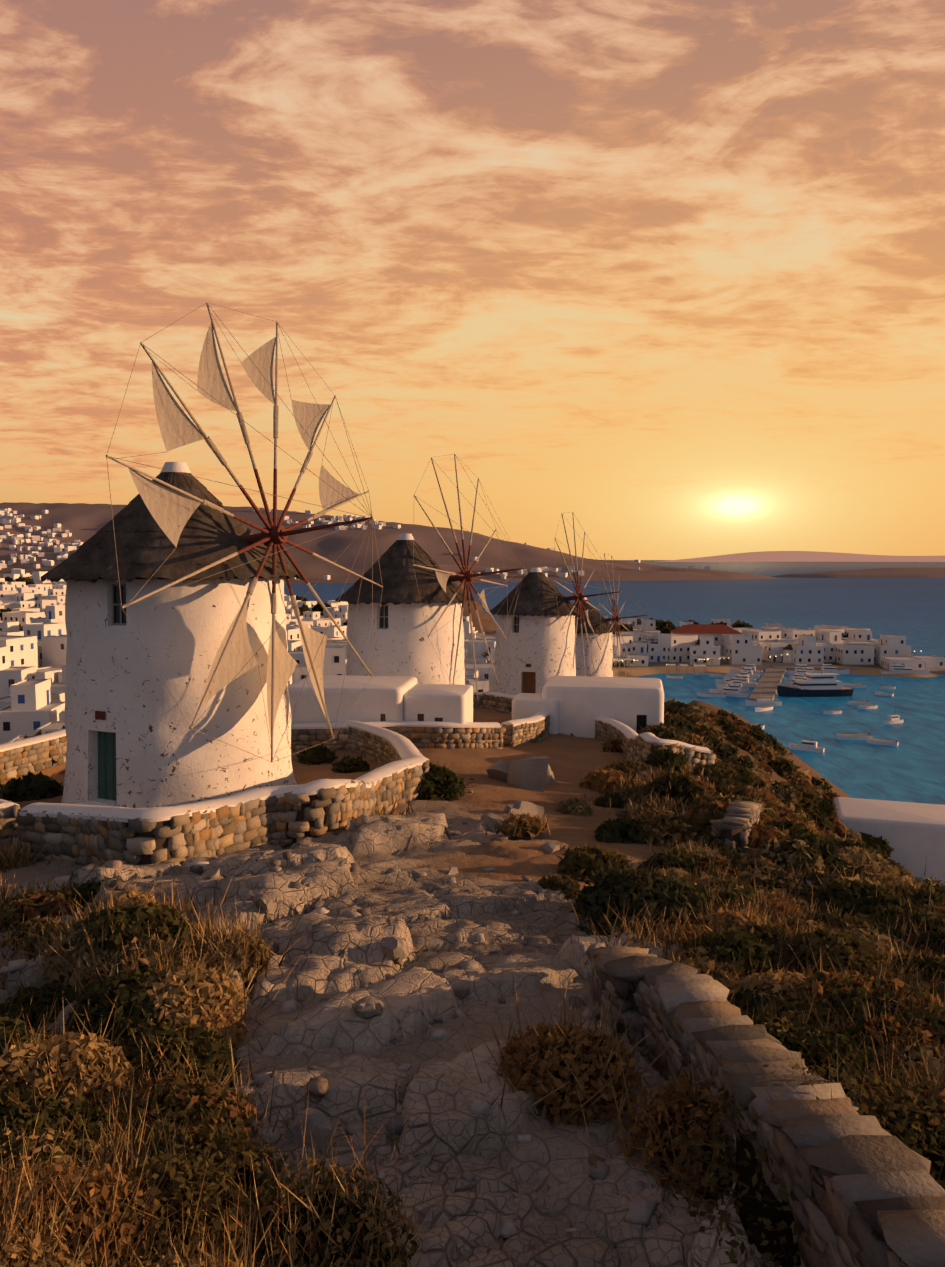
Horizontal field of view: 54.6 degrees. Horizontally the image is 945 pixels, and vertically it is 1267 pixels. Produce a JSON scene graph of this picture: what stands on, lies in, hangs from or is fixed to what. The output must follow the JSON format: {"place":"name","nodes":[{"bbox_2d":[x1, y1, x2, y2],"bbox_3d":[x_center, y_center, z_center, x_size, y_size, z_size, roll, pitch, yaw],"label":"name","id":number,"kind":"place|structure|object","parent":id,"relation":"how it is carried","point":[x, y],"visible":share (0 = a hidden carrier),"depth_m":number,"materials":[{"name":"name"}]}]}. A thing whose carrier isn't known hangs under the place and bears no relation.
{"place":"outdoors","nodes":[
{"label":"outdoors","id":0,"kind":"place"},
{"bbox_2d":[0,799,19,836],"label":"stub wall","id":1,"kind":"structure","parent":0,"point":[4,803],"depth_m":22.25,"materials":[{"name":"paint"}]},
{"bbox_2d":[0,729,65,779],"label":"wall","id":2,"kind":"structure","parent":0,"point":[32,740],"depth_m":35.66,"materials":[{"name":"paint"}]},
{"bbox_2d":[19,719,428,864],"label":"ring wall","id":3,"kind":"structure","parent":0,"point":[407,750],"depth_m":21.82,"materials":[{"name":"paint"}]},
{"bbox_2d":[0,508,709,579],"bbox_3d":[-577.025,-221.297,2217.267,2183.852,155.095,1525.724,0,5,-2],"label":"town buildings","id":4,"kind":"structure","parent":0,"point":[18,539],"depth_m":1838.03,"materials":[{"name":"white paint"}]},
{"bbox_2d":[292,721,500,749],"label":"ring wall","id":5,"kind":"structure","parent":0,"point":[319,726],"depth_m":39.80,"materials":[{"name":"paint"}]},
{"bbox_2d":[0,502,944,1266],"bbox_3d":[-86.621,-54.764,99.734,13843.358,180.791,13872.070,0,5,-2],"label":"ground","id":6,"kind":"structure","parent":0,"point":[532,952],"depth_m":12.38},
{"bbox_2d":[0,800,19,846],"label":"wall stones","id":7,"kind":"object","parent":6,"relation":"on","point":[8,816],"depth_m":22.15,"materials":[{"name":"beige stone"}]},
{"bbox_2d":[0,729,66,781],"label":"wall stones","id":8,"kind":"object","parent":6,"relation":"on","point":[17,762],"depth_m":35.46,"materials":[{"name":"beige stone"}]},
{"bbox_2d":[41,302,382,807],"bbox_3d":[-8.219,-2.122,28.002,10.536,15.624,12.727,0,5,-2],"label":"windmill","id":9,"kind":"object","parent":6,"relation":"on","point":[181,664],"visible":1,"depth_m":26.80,"materials":[{"name":"white paint"}]},
{"bbox_2d":[14,727,429,865],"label":"ring wall stones","id":10,"kind":"object","parent":6,"relation":"on","point":[258,822],"visible":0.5,"depth_m":21.13,"materials":[{"name":"beige stone"}]},
{"bbox_2d":[0,756,760,1152],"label":"rocks","id":11,"kind":"object","parent":6,"relation":"on","point":[534,774],"visible":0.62,"depth_m":12.88,"materials":[{"name":"stone"}]},
{"bbox_2d":[291,726,505,751],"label":"ring wall stones","id":12,"kind":"object","parent":6,"relation":"on","point":[478,738],"visible":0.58,"depth_m":39.81,"materials":[{"name":"beige stone"}]},
{"bbox_2d":[0,733,812,1266],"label":"loose stones","id":13,"kind":"object","parent":6,"relation":"on","point":[642,1209],"visible":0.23,"depth_m":8.65,"materials":[{"name":"grey stone"}]},
{"bbox_2d":[0,576,847,656],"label":"town trees","id":14,"kind":"object","parent":6,"relation":"on","point":[664,627],"visible":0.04,"depth_m":401.61,"materials":[{"name":"green plant"}]},
{"bbox_2d":[335,454,524,700],"bbox_3d":[-2.297,-1.978,47.334,9.802,14.659,12.118,0,5,-2],"label":"windmill","id":15,"kind":"object","parent":6,"relation":"on","point":[419,635],"visible":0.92,"depth_m":46.22,"materials":[{"name":"white paint"}]},
{"bbox_2d":[0,698,944,1266],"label":"shrubs","id":16,"kind":"object","parent":6,"relation":"on","point":[760,1218],"depth_m":9.86,"materials":[{"name":"plant"}]},
{"bbox_2d":[0,569,944,743],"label":"town buildings","id":17,"kind":"structure","parent":6,"relation":"on","point":[32,676],"depth_m":314.71,"materials":[{"name":"white paint"}]},
{"bbox_2d":[473,693,549,747],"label":"ring wall stones","id":18,"kind":"object","parent":6,"relation":"on","point":[526,733],"visible":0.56,"depth_m":44.72,"materials":[{"name":"beige stone"}]},
{"bbox_2d":[488,512,620,694],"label":"windmill","id":19,"kind":"object","parent":6,"relation":"on","point":[540,648],"visible":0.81,"depth_m":66.90,"materials":[{"name":"white paint"}]},
{"bbox_2d":[573,553,647,676],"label":"windmill","id":20,"kind":"object","parent":6,"relation":"on","point":[605,667],"visible":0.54,"depth_m":88.05,"materials":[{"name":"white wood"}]},
{"bbox_2d":[288,675,944,884],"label":"walls","id":21,"kind":"structure","parent":6,"relation":"on","point":[911,832],"depth_m":46.52,"materials":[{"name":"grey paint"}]},
{"bbox_2d":[594,717,715,772],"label":"stone wall","id":22,"kind":"structure","parent":6,"relation":"on","point":[638,748],"depth_m":38.03,"materials":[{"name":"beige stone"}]},
{"bbox_2d":[709,800,764,850],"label":"stub wall stones","id":23,"kind":"object","parent":6,"relation":"on","point":[744,819],"depth_m":23.55,"materials":[{"name":"grey stone"}]},
{"bbox_2d":[589,945,944,1266],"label":"stone wall","id":24,"kind":"structure","parent":6,"relation":"on","point":[868,1191],"depth_m":6.63,"materials":[{"name":"grey stone"}]},
{"bbox_2d":[613,644,944,700],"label":"pier","id":25,"kind":"structure","parent":6,"relation":"on","point":[773,674],"depth_m":298.93,"materials":[{"name":"wood"}]},
{"bbox_2d":[0,0,944,559],"label":"sky","id":26,"kind":"structure","parent":0,"point":[667,276],"materials":[{"name":"orange"}]},
{"bbox_2d":[473,692,549,726],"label":"ring wall","id":27,"kind":"structure","parent":0,"point":[539,716],"depth_m":44.98,"materials":[{"name":"paint"}]},
{"bbox_2d":[284,560,944,804],"bbox_3d":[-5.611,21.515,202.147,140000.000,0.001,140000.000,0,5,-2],"label":"sea water","id":28,"kind":"structure","parent":0,"point":[910,767],"depth_m":509.93,"materials":[{"name":"blue liquid"}]},
{"bbox_2d":[666,675,682,678],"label":"boat","id":29,"kind":"object","parent":28,"relation":"on","point":[674,677],"visible":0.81,"depth_m":290.81,"materials":[{"name":"white"}]},
{"bbox_2d":[693,671,708,674],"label":"boat","id":30,"kind":"object","parent":28,"relation":"on","point":[700,673],"visible":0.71,"depth_m":300.08,"materials":[{"name":"white"}]},
{"bbox_2d":[697,691,725,697],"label":"boat","id":31,"kind":"object","parent":28,"relation":"on","point":[716,695],"visible":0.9,"depth_m":251.68,"materials":[{"name":"white"}]},
{"bbox_2d":[709,673,727,676],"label":"boat","id":32,"kind":"object","parent":28,"relation":"on","point":[716,675],"visible":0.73,"depth_m":294.99,"materials":[{"name":"white"}]},
{"bbox_2d":[716,675,731,684],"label":"motor boat","id":33,"kind":"object","parent":28,"relation":"on","point":[719,683],"visible":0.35,"depth_m":273.88,"materials":[{"name":"white"}]},
{"bbox_2d":[709,682,748,697],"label":"motor boat","id":34,"kind":"object","parent":28,"relation":"on","point":[731,690],"visible":0.83,"depth_m":252.50,"materials":[{"name":"white"}]},
{"bbox_2d":[716,680,748,691],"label":"motor boat","id":35,"kind":"object","parent":28,"relation":"on","point":[738,682],"visible":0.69,"depth_m":262.63,"materials":[{"name":"white plastic"}]},
{"bbox_2d":[716,675,756,687],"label":"motor boat","id":36,"kind":"object","parent":28,"relation":"on","point":[744,680],"visible":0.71,"depth_m":271.92,"materials":[{"name":"white"}]},
{"bbox_2d":[724,672,755,681],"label":"motor boat","id":37,"kind":"object","parent":28,"relation":"on","point":[745,673],"visible":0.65,"depth_m":282.38,"materials":[{"name":"white plastic"}]},
{"bbox_2d":[726,665,759,678],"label":"motor boat","id":38,"kind":"object","parent":28,"relation":"on","point":[750,673],"visible":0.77,"depth_m":292.20,"materials":[{"name":"white"}]},
{"bbox_2d":[729,662,762,674],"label":"motor boat","id":39,"kind":"object","parent":28,"relation":"on","point":[752,666],"visible":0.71,"depth_m":302.30,"materials":[{"name":"white"}]},
{"bbox_2d":[746,662,781,705],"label":"sail boat","id":40,"kind":"object","parent":28,"relation":"on","point":[760,702],"visible":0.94,"depth_m":236.58,"materials":[{"name":"white"}]},
{"bbox_2d":[755,704,772,711],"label":"boat","id":41,"kind":"object","parent":28,"relation":"on","point":[763,708],"visible":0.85,"depth_m":228.67,"materials":[{"name":"white"}]},
{"bbox_2d":[781,676,802,686],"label":"motor boat","id":42,"kind":"object","parent":28,"relation":"on","point":[792,683],"visible":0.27,"depth_m":263.42,"materials":[{"name":"white"}]},
{"bbox_2d":[784,673,805,684],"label":"motor boat","id":43,"kind":"object","parent":28,"relation":"on","point":[798,675],"visible":0.38,"depth_m":275.13,"materials":[{"name":"white"}]},
{"bbox_2d":[789,670,805,679],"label":"motor boat","id":44,"kind":"object","parent":28,"relation":"on","point":[799,672],"visible":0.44,"depth_m":287.15,"materials":[{"name":"white"}]},
{"bbox_2d":[789,733,824,752],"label":"motor boat","id":45,"kind":"object","parent":28,"relation":"on","point":[808,746],"visible":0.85,"depth_m":180.59,"materials":[{"name":"white plastic"}]},
{"bbox_2d":[786,662,829,674],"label":"motor boat","id":46,"kind":"object","parent":28,"relation":"on","point":[800,666],"visible":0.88,"depth_m":298.74,"materials":[{"name":"white"}]},
{"bbox_2d":[773,654,853,696],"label":"yacht","id":47,"kind":"object","parent":28,"relation":"on","point":[821,684],"visible":0.92,"depth_m":252.31,"materials":[{"name":"white"}]},
{"bbox_2d":[814,663,848,673],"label":"motor boat","id":48,"kind":"object","parent":28,"relation":"on","point":[826,666],"visible":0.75,"depth_m":301.73,"materials":[{"name":"white"}]},
{"bbox_2d":[823,708,841,713],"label":"boat","id":49,"kind":"object","parent":28,"relation":"on","point":[839,711],"visible":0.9,"depth_m":223.97,"materials":[{"name":"white"}]},
{"bbox_2d":[842,683,865,687],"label":"boat","id":50,"kind":"object","parent":28,"relation":"on","point":[863,685],"visible":0.69,"depth_m":270.22,"materials":[{"name":"white"}]},
{"bbox_2d":[836,733,872,739],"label":"boat","id":51,"kind":"object","parent":28,"relation":"on","point":[851,736],"visible":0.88,"depth_m":191.92,"materials":[{"name":"white"}]},
{"bbox_2d":[847,700,868,704],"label":"boat","id":52,"kind":"object","parent":28,"relation":"on","point":[856,703],"visible":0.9,"depth_m":237.96,"materials":[{"name":"white"}]},
{"bbox_2d":[857,703,877,708],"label":"boat","id":53,"kind":"object","parent":28,"relation":"on","point":[874,706],"visible":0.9,"depth_m":231.56,"materials":[{"name":"white"}]},
{"bbox_2d":[866,737,898,746],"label":"boat","id":54,"kind":"object","parent":28,"relation":"on","point":[882,742],"visible":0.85,"depth_m":186.67,"materials":[{"name":"white"}]},
{"bbox_2d":[875,691,893,695],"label":"boat","id":55,"kind":"object","parent":28,"relation":"on","point":[884,694],"visible":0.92,"depth_m":254.06,"materials":[{"name":"white"}]},
{"bbox_2d":[879,685,895,688],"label":"boat","id":56,"kind":"object","parent":28,"relation":"on","point":[887,687],"visible":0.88,"depth_m":267.19,"materials":[{"name":"white"}]},
{"bbox_2d":[882,708,903,723],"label":"motor boat","id":57,"kind":"object","parent":28,"relation":"on","point":[894,719],"visible":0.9,"depth_m":210.86,"materials":[{"name":"white"}]},
{"bbox_2d":[880,664,929,675],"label":"motor boat","id":58,"kind":"object","parent":28,"relation":"on","point":[898,669],"visible":0.77,"depth_m":297.09,"materials":[{"name":"white"}]},
{"bbox_2d":[718,813,749,849],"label":"stub wall","id":59,"kind":"structure","parent":0,"point":[731,834],"depth_m":22.95,"materials":[{"name":"stone"}]},
{"bbox_2d":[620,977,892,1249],"bbox_3d":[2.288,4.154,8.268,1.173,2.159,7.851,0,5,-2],"label":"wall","id":60,"kind":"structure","parent":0,"point":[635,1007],"depth_m":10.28,"materials":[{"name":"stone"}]},
{"bbox_2d":[656,551,944,561],"bbox_3d":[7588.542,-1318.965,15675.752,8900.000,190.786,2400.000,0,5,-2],"label":"island hill","id":61,"kind":"structure","parent":0,"point":[789,556],"depth_m":15021.25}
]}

